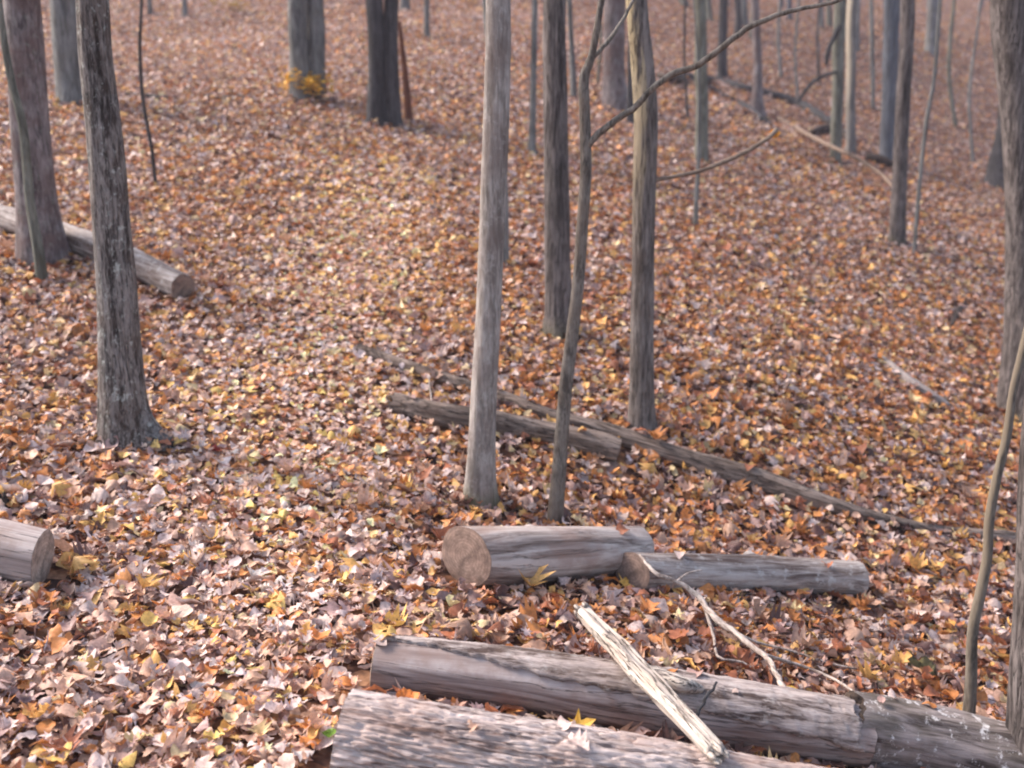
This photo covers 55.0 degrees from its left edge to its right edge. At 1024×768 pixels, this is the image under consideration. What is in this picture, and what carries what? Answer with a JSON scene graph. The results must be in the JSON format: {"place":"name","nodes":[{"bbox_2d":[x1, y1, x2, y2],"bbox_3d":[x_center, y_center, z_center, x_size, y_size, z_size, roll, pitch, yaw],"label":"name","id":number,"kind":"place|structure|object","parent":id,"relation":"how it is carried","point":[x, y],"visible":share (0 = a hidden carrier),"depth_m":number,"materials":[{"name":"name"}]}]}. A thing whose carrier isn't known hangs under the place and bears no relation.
{"place":"outdoors","nodes":[
{"label":"outdoors","id":0,"kind":"place"},
{"bbox_2d":[0,0,1021,767],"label":"ground","id":1,"kind":"structure","parent":0,"point":[320,758],"depth_m":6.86,"materials":[{"name":"brown plant"}]},
{"bbox_2d":[0,490,14,508],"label":"fallen leaf","id":2,"kind":"object","parent":1,"relation":"on","point":[4,498],"visible":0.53,"depth_m":3.74,"materials":[{"name":"brown plant"}]},
{"bbox_2d":[0,0,48,285],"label":"sapling","id":3,"kind":"object","parent":1,"relation":"on","point":[40,268],"visible":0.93,"depth_m":5.80,"materials":[{"name":"grey plant"}]},
{"bbox_2d":[0,518,54,582],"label":"log","id":4,"kind":"object","parent":1,"relation":"on","point":[26,552],"visible":0.94,"depth_m":3.24,"materials":[{"name":"grey wood"}]},
{"bbox_2d":[3,0,72,270],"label":"tree","id":5,"kind":"object","parent":1,"relation":"on","point":[24,29],"visible":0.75,"depth_m":6.06,"materials":[{"name":"grey plant"}]},
{"bbox_2d":[49,0,82,105],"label":"tree","id":6,"kind":"object","parent":1,"relation":"on","point":[67,81],"visible":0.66,"depth_m":10.41,"materials":[{"name":"grey plant"}]},
{"bbox_2d":[0,204,194,298],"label":"log","id":7,"kind":"object","parent":1,"relation":"on","point":[165,278],"visible":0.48,"depth_m":6.05,"materials":[{"name":"grey wood"}]},
{"bbox_2d":[76,0,179,454],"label":"tree","id":8,"kind":"object","parent":1,"relation":"on","point":[125,416],"visible":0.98,"depth_m":4.15,"materials":[{"name":"grey plant"}]},
{"bbox_2d":[118,92,176,99],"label":"branch","id":9,"kind":"object","parent":1,"relation":"on","point":[155,96],"visible":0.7,"depth_m":10.94,"materials":[{"name":"grey plant"}]},
{"bbox_2d":[138,0,157,184],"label":"sapling","id":10,"kind":"object","parent":1,"relation":"on","point":[153,163],"visible":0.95,"depth_m":7.94,"materials":[{"name":"brown plant"}]},
{"bbox_2d":[147,0,152,15],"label":"tree","id":11,"kind":"object","parent":1,"relation":"on","point":[149,8],"visible":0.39,"depth_m":19.29,"materials":[{"name":"grey plant"}]},
{"bbox_2d":[169,602,192,617],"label":"fallen leaf","id":12,"kind":"object","parent":1,"relation":"on","point":[183,610],"visible":1,"depth_m":3.15,"materials":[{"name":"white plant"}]},
{"bbox_2d":[182,0,188,17],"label":"tree","id":13,"kind":"object","parent":1,"relation":"on","point":[184,8],"visible":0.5,"depth_m":19.10,"materials":[{"name":"grey plant"}]},
{"bbox_2d":[206,444,220,452],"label":"fallen leaf","id":14,"kind":"object","parent":1,"relation":"on","point":[216,447],"visible":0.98,"depth_m":4.33,"materials":[{"name":"brown plant"}]},
{"bbox_2d":[191,93,245,98],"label":"branch","id":15,"kind":"object","parent":1,"relation":"on","point":[239,96],"visible":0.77,"depth_m":11.19,"materials":[{"name":"brown plant"}]},
{"bbox_2d":[209,0,249,11],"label":"seedling","id":16,"kind":"object","parent":1,"relation":"on","point":[236,4],"visible":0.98,"depth_m":19.85,"materials":[{"name":"brown plant"}]},
{"bbox_2d":[273,65,333,100],"bbox_3d":[-2.407,-3.517,11.549,0.657,0.420,0.577,6,15,23],"label":"seedling","id":17,"kind":"object","parent":1,"relation":"on","point":[314,84],"visible":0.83,"depth_m":11.48,"materials":[{"name":"yellow plant"}]},
{"bbox_2d":[288,0,326,100],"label":"tree","id":18,"kind":"object","parent":1,"relation":"on","point":[306,35],"visible":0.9,"depth_m":11.45,"materials":[{"name":"grey plant"}]},
{"bbox_2d":[318,728,335,737],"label":"fallen leaf","id":19,"kind":"object","parent":1,"relation":"on","point":[329,733],"visible":0.83,"depth_m":2.63,"materials":[{"name":"green plant"}]},
{"bbox_2d":[361,684,392,693],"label":"fallen leaf","id":20,"kind":"object","parent":1,"relation":"on","point":[374,687],"visible":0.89,"depth_m":2.62,"materials":[{"name":"brown plant"}]},
{"bbox_2d":[369,562,389,570],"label":"fallen leaf","id":21,"kind":"object","parent":1,"relation":"on","point":[371,565],"visible":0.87,"depth_m":3.58,"materials":[{"name":"beige plant"}]},
{"bbox_2d":[365,0,402,127],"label":"tree","id":22,"kind":"object","parent":1,"relation":"on","point":[383,103],"visible":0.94,"depth_m":10.90,"materials":[{"name":"grey plant"}]},
{"bbox_2d":[398,21,412,122],"bbox_3d":[-1.225,-3.542,11.417,0.152,1.266,0.124,5,15,20],"label":"sapling","id":23,"kind":"object","parent":1,"relation":"on","point":[408,113],"visible":0.88,"depth_m":11.39,"materials":[{"name":"red wood"}]},
{"bbox_2d":[400,0,410,11],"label":"tree","id":24,"kind":"object","parent":1,"relation":"on","point":[404,4],"visible":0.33,"depth_m":20.93,"materials":[{"name":"grey plant"}]},
{"bbox_2d":[423,0,429,37],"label":"tree","id":25,"kind":"object","parent":1,"relation":"on","point":[426,31],"visible":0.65,"depth_m":17.39,"materials":[{"name":"grey plant"}]},
{"bbox_2d":[428,375,432,400],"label":"twig","id":26,"kind":"object","parent":1,"relation":"on","point":[430,388],"visible":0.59,"depth_m":5.01,"materials":[{"name":"beige wood"}]},
{"bbox_2d":[418,550,442,562],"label":"fallen leaf","id":27,"kind":"object","parent":1,"relation":"on","point":[434,554],"visible":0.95,"depth_m":3.71,"materials":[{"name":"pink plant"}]},
{"bbox_2d":[424,620,446,635],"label":"fallen leaf","id":28,"kind":"object","parent":1,"relation":"on","point":[430,627],"visible":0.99,"depth_m":3.25,"materials":[{"name":"brown plant"}]},
{"bbox_2d":[452,699,466,705],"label":"fallen leaf","id":29,"kind":"object","parent":1,"relation":"on","point":[460,704],"visible":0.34,"depth_m":2.62,"materials":[{"name":"beige plant"}]},
{"bbox_2d":[461,0,510,512],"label":"tree","id":30,"kind":"object","parent":1,"relation":"on","point":[480,483],"visible":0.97,"depth_m":3.97,"materials":[{"name":"grey plant"}]},
{"bbox_2d":[482,0,509,264],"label":"tree","id":31,"kind":"object","parent":1,"relation":"on","point":[506,249],"visible":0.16,"depth_m":6.99,"materials":[{"name":"grey plant"}]},
{"bbox_2d":[388,392,621,461],"bbox_3d":[-0.045,0.206,4.870,1.182,0.149,0.176,12,15,2],"label":"log","id":32,"kind":"object","parent":1,"relation":"on","point":[607,445],"visible":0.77,"depth_m":4.82,"materials":[{"name":"grey wood"}]},
{"bbox_2d":[527,0,537,154],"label":"sapling","id":33,"kind":"object","parent":1,"relation":"on","point":[532,110],"visible":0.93,"depth_m":10.52,"materials":[{"name":"grey plant"}]},
{"bbox_2d":[442,524,654,586],"bbox_3d":[0.165,0.655,3.793,0.850,0.226,0.252,3,11,-30],"label":"log","id":34,"kind":"object","parent":1,"relation":"on","point":[480,555],"visible":0.8,"depth_m":3.65,"materials":[{"name":"grey wood"}]},
{"bbox_2d":[541,0,579,343],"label":"tree","id":35,"kind":"object","parent":1,"relation":"on","point":[557,274],"visible":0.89,"depth_m":5.77,"materials":[{"name":"grey plant"}]},
{"bbox_2d":[567,0,577,98],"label":"sapling","id":36,"kind":"object","parent":1,"relation":"on","point":[573,84],"visible":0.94,"depth_m":13.84,"materials":[{"name":"grey plant"}]},
{"bbox_2d":[329,688,825,767],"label":"log","id":37,"kind":"object","parent":1,"relation":"on","point":[377,730],"visible":0.93,"depth_m":2.40,"materials":[{"name":"grey wood"}]},
{"bbox_2d":[396,687,419,698],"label":"fallen leaf","id":38,"kind":"object","parent":37,"relation":"on","point":[405,692],"visible":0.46,"depth_m":2.62,"materials":[{"name":"orange plant"}]},
{"bbox_2d":[485,702,497,711],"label":"fallen leaf","id":39,"kind":"object","parent":37,"relation":"on","point":[488,707],"visible":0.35,"depth_m":2.60,"materials":[{"name":"brown plant"}]},
{"bbox_2d":[568,708,595,725],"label":"fallen leaf","id":40,"kind":"object","parent":37,"relation":"on","point":[587,721],"visible":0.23,"depth_m":2.60,"materials":[{"name":"yellow plant"}]},
{"bbox_2d":[573,601,729,764],"bbox_3d":[0.359,0.812,2.779,0.067,0.064,0.923,-5,12,-18],"label":"broken stick","id":41,"kind":"object","parent":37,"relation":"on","point":[641,673],"visible":1,"depth_m":2.67,"materials":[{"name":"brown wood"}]},
{"bbox_2d":[596,0,601,85],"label":"sapling","id":42,"kind":"object","parent":1,"relation":"on","point":[599,61],"visible":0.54,"depth_m":15.00,"materials":[{"name":"grey plant"}]},
{"bbox_2d":[601,0,626,112],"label":"tree","id":43,"kind":"object","parent":1,"relation":"on","point":[614,89],"visible":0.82,"depth_m":13.65,"materials":[{"name":"grey plant"}]},
{"bbox_2d":[370,633,877,767],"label":"log","id":44,"kind":"object","parent":1,"relation":"on","point":[781,721],"visible":0.79,"depth_m":2.83,"materials":[{"name":"grey wood"}]},
{"bbox_2d":[650,665,703,693],"bbox_3d":[0.454,0.847,2.830,0.200,0.053,0.070,15,19,23],"label":"broken stick","id":45,"kind":"object","parent":44,"relation":"on","point":[677,682],"visible":0.66,"depth_m":2.79,"materials":[{"name":"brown wood"}]},
{"bbox_2d":[696,681,717,716],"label":"twig","id":46,"kind":"object","parent":44,"relation":"on","point":[701,706],"visible":0.66,"depth_m":2.72,"materials":[{"name":"grey wood"}]},
{"bbox_2d":[626,39,633,125],"bbox_3d":[1.395,-7.346,11.823,2.326,8.472,2.259,0,14,0],"label":"tree","id":47,"kind":"object","parent":1,"relation":"on","point":[629,118],"visible":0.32,"depth_m":12.99,"materials":[{"name":"grey plant"}]},
{"bbox_2d":[356,344,956,533],"bbox_3d":[0.653,0.283,5.072,3.313,0.124,0.286,17,18,12],"label":"log","id":48,"kind":"object","parent":1,"relation":"on","point":[767,482],"visible":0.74,"depth_m":4.91,"materials":[{"name":"wood"}]},
{"bbox_2d":[658,589,674,600],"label":"fallen leaf","id":49,"kind":"object","parent":1,"relation":"on","point":[666,595],"visible":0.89,"depth_m":3.73,"materials":[{"name":"brown plant"}]},
{"bbox_2d":[656,72,694,83],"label":"branch","id":50,"kind":"object","parent":1,"relation":"on","point":[680,78],"visible":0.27,"depth_m":16.03,"materials":[{"name":"grey plant"}]},
{"bbox_2d":[678,0,689,6],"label":"tree","id":51,"kind":"object","parent":1,"relation":"on","point":[682,1],"visible":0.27,"depth_m":26.66,"materials":[{"name":"grey plant"}]},
{"bbox_2d":[683,0,688,117],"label":"sapling","id":52,"kind":"object","parent":1,"relation":"on","point":[684,65],"visible":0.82,"depth_m":13.99,"materials":[{"name":"grey plant"}]},
{"bbox_2d":[547,0,842,523],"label":"sapling","id":53,"kind":"object","parent":1,"relation":"on","point":[555,512],"visible":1,"depth_m":3.91,"materials":[{"name":"grey plant"}]},
{"bbox_2d":[693,0,700,226],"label":"sapling","id":54,"kind":"object","parent":1,"relation":"on","point":[696,202],"visible":0.86,"depth_m":9.01,"materials":[{"name":"grey plant"}]},
{"bbox_2d":[694,0,709,164],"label":"tree","id":55,"kind":"object","parent":1,"relation":"on","point":[700,13],"visible":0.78,"depth_m":11.74,"materials":[{"name":"grey plant"}]},
{"bbox_2d":[626,0,778,436],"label":"tree","id":56,"kind":"object","parent":1,"relation":"on","point":[641,410],"visible":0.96,"depth_m":4.88,"materials":[{"name":"grey plant"}]},
{"bbox_2d":[768,129,780,137],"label":"fallen leaf","id":57,"kind":"object","parent":56,"relation":"on","point":[777,134],"visible":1,"depth_m":5.10,"materials":[{"name":"orange plant"}]},
{"bbox_2d":[706,0,712,20],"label":"tree","id":58,"kind":"object","parent":1,"relation":"on","point":[709,14],"visible":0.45,"depth_m":25.55,"materials":[{"name":"grey plant"}]},
{"bbox_2d":[716,0,727,78],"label":"tree","id":59,"kind":"object","parent":1,"relation":"on","point":[722,64],"visible":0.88,"depth_m":20.29,"materials":[{"name":"grey plant"}]},
{"bbox_2d":[733,0,742,35],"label":"tree","id":60,"kind":"object","parent":1,"relation":"on","point":[738,17],"visible":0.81,"depth_m":24.54,"materials":[{"name":"grey plant"}]},
{"bbox_2d":[708,86,772,124],"bbox_3d":[4.086,-4.780,17.097,0.778,0.422,5.988,1,22,2],"label":"branch","id":61,"kind":"object","parent":1,"relation":"on","point":[762,118],"visible":0.61,"depth_m":18.01,"materials":[{"name":"brown plant"}]},
{"bbox_2d":[615,550,868,597],"bbox_3d":[0.942,0.778,4.002,1.113,0.167,0.202,6,11,-20],"label":"log","id":62,"kind":"object","parent":1,"relation":"on","point":[749,570],"visible":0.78,"depth_m":3.95,"materials":[{"name":"grey wood"}]},
{"bbox_2d":[618,573,634,586],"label":"fallen leaf","id":63,"kind":"object","parent":62,"relation":"on","point":[624,581],"visible":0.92,"depth_m":3.80,"materials":[{"name":"yellow plant"}]},
{"bbox_2d":[741,0,748,25],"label":"tree","id":64,"kind":"object","parent":1,"relation":"on","point":[744,12],"visible":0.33,"depth_m":25.59,"materials":[{"name":"grey plant"}]},
{"bbox_2d":[639,554,857,690],"bbox_3d":[0.907,0.876,3.393,0.587,0.234,0.999,-5,20,-19],"label":"branch","id":65,"kind":"object","parent":1,"relation":"on","point":[709,612],"visible":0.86,"depth_m":3.42,"materials":[{"name":"beige wood"}]},
{"bbox_2d":[749,16,751,38],"bbox_3d":[5.688,-13.055,23.868,1.631,9.234,2.528,-9,17,-32],"label":"tree","id":66,"kind":"object","parent":1,"relation":"on","point":[750,33],"visible":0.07,"depth_m":24.64,"materials":[{"name":"grey plant"}]},
{"bbox_2d":[750,0,766,117],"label":"tree","id":67,"kind":"object","parent":1,"relation":"on","point":[757,101],"visible":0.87,"depth_m":18.30,"materials":[{"name":"grey plant"}]},
{"bbox_2d":[681,73,843,127],"bbox_3d":[3.898,-5.671,18.618,4.105,0.976,3.367,8,9,-26],"label":"branch","id":68,"kind":"object","parent":1,"relation":"on","point":[815,111],"visible":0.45,"depth_m":19.53,"materials":[{"name":"brown plant"}]},
{"bbox_2d":[777,0,782,77],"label":"sapling","id":69,"kind":"object","parent":1,"relation":"on","point":[778,40],"visible":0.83,"depth_m":21.48,"materials":[{"name":"grey plant"}]},
{"bbox_2d":[786,0,792,20],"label":"tree","id":70,"kind":"object","parent":1,"relation":"on","point":[789,6],"visible":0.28,"depth_m":27.71,"materials":[{"name":"grey plant"}]},
{"bbox_2d":[794,0,799,97],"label":"sapling","id":71,"kind":"object","parent":1,"relation":"on","point":[795,53],"visible":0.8,"depth_m":19.97,"materials":[{"name":"grey plant"}]},
{"bbox_2d":[800,295,816,306],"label":"branch","id":72,"kind":"object","parent":1,"relation":"on","point":[810,300],"visible":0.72,"depth_m":7.60,"materials":[{"name":"wood"}]},
{"bbox_2d":[816,0,820,85],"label":"sapling","id":73,"kind":"object","parent":1,"relation":"on","point":[817,47],"visible":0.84,"depth_m":21.64,"materials":[{"name":"grey plant"}]},
{"bbox_2d":[819,0,823,29],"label":"tree","id":74,"kind":"object","parent":1,"relation":"on","point":[821,22],"visible":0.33,"depth_m":27.36,"materials":[{"name":"grey plant"}]},
{"bbox_2d":[797,0,846,163],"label":"tree","id":75,"kind":"object","parent":1,"relation":"on","point":[836,44],"visible":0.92,"depth_m":16.05,"materials":[{"name":"grey plant"}]},
{"bbox_2d":[826,0,832,27],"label":"tree","id":76,"kind":"object","parent":1,"relation":"on","point":[829,15],"visible":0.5,"depth_m":27.81,"materials":[{"name":"grey plant"}]},
{"bbox_2d":[808,123,856,140],"bbox_3d":[5.781,-4.473,17.497,0.885,0.255,0.542,23,24,32],"label":"branch","id":77,"kind":"object","parent":1,"relation":"on","point":[818,129],"visible":0.48,"depth_m":17.58,"materials":[{"name":"brown plant"}]},
{"bbox_2d":[777,116,891,185],"bbox_3d":[4.701,-3.731,15.049,0.756,0.504,7.166,1,22,3],"label":"branch","id":78,"kind":"object","parent":1,"relation":"on","point":[844,152],"visible":0.92,"depth_m":12.69,"materials":[{"name":"beige wood"}]},
{"bbox_2d":[845,0,856,153],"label":"tree","id":79,"kind":"object","parent":1,"relation":"on","point":[850,144],"visible":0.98,"depth_m":16.43,"materials":[{"name":"white plant"}]},
{"bbox_2d":[856,0,860,51],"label":"tree","id":80,"kind":"object","parent":1,"relation":"on","point":[858,26],"visible":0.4,"depth_m":25.15,"materials":[{"name":"grey plant"}]},
{"bbox_2d":[869,0,874,109],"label":"sapling","id":81,"kind":"object","parent":1,"relation":"on","point":[872,64],"visible":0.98,"depth_m":20.80,"materials":[{"name":"grey plant"}]},
{"bbox_2d":[865,153,892,166],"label":"branch","id":82,"kind":"object","parent":1,"relation":"on","point":[881,159],"visible":0.97,"depth_m":16.28,"materials":[{"name":"brown plant"}]},
{"bbox_2d":[879,0,899,165],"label":"tree","id":83,"kind":"object","parent":1,"relation":"on","point":[890,49],"visible":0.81,"depth_m":16.04,"materials":[{"name":"grey plant"}]},
{"bbox_2d":[888,0,914,247],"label":"tree","id":84,"kind":"object","parent":1,"relation":"on","point":[897,217],"visible":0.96,"depth_m":10.13,"materials":[{"name":"grey plant"}]},
{"bbox_2d":[882,356,950,406],"bbox_3d":[2.654,-0.026,6.550,0.151,0.095,0.638,-7,34,-25],"label":"branch","id":85,"kind":"object","parent":1,"relation":"on","point":[903,375],"visible":0.67,"depth_m":6.47,"materials":[{"name":"grey wood"}]},
{"bbox_2d":[904,650,937,678],"bbox_3d":[1.473,1.029,3.539,0.135,0.121,0.130,0,14,0],"label":"fallen leaf","id":86,"kind":"object","parent":1,"relation":"on","point":[924,661],"visible":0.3,"depth_m":3.55,"materials":[{"name":"plant"}]},
{"bbox_2d":[912,0,941,254],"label":"sapling","id":87,"kind":"object","parent":1,"relation":"on","point":[919,184],"visible":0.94,"depth_m":9.84,"materials":[{"name":"grey plant"}]},
{"bbox_2d":[924,0,936,56],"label":"tree","id":88,"kind":"object","parent":1,"relation":"on","point":[930,40],"visible":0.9,"depth_m":27.68,"materials":[{"name":"grey plant"}]},
{"bbox_2d":[843,690,1023,767],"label":"log","id":89,"kind":"object","parent":1,"relation":"on","point":[911,733],"visible":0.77,"depth_m":2.85,"materials":[{"name":"grey wood"}]},
{"bbox_2d":[947,0,957,128],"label":"sapling","id":90,"kind":"object","parent":1,"relation":"on","point":[952,106],"visible":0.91,"depth_m":21.12,"materials":[{"name":"grey plant"}]},
{"bbox_2d":[949,300,965,327],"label":"branch","id":91,"kind":"object","parent":1,"relation":"on","point":[959,308],"visible":0.82,"depth_m":8.34,"materials":[{"name":"grey plant"}]},
{"bbox_2d":[968,0,982,162],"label":"sapling","id":92,"kind":"object","parent":1,"relation":"on","point":[972,158],"visible":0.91,"depth_m":18.79,"materials":[{"name":"grey plant"}]},
{"bbox_2d":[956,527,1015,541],"bbox_3d":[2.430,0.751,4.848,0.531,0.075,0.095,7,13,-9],"label":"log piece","id":93,"kind":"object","parent":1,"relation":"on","point":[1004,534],"visible":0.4,"depth_m":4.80,"materials":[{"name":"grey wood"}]},
{"bbox_2d":[962,328,1023,713],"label":"sapling","id":94,"kind":"object","parent":1,"relation":"on","point":[970,696],"visible":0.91,"depth_m":3.06,"materials":[{"name":"brown plant"}]},
{"bbox_2d":[983,103,1003,191],"bbox_3d":[8.696,-7.617,16.615,1.741,8.981,1.585,7,15,25],"label":"tree","id":95,"kind":"object","parent":1,"relation":"on","point":[994,176],"visible":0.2,"depth_m":17.44,"materials":[{"name":"grey plant"}]},
{"bbox_2d":[990,0,1023,422],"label":"tree","id":96,"kind":"object","parent":1,"relation":"on","point":[1007,28],"visible":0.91,"depth_m":6.16,"materials":[{"name":"grey plant"}]},
{"bbox_2d":[1005,401,1023,754],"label":"tree","id":97,"kind":"object","parent":1,"relation":"on","point":[1014,723],"visible":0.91,"depth_m":2.79,"materials":[{"name":"grey plant"}]}
]}

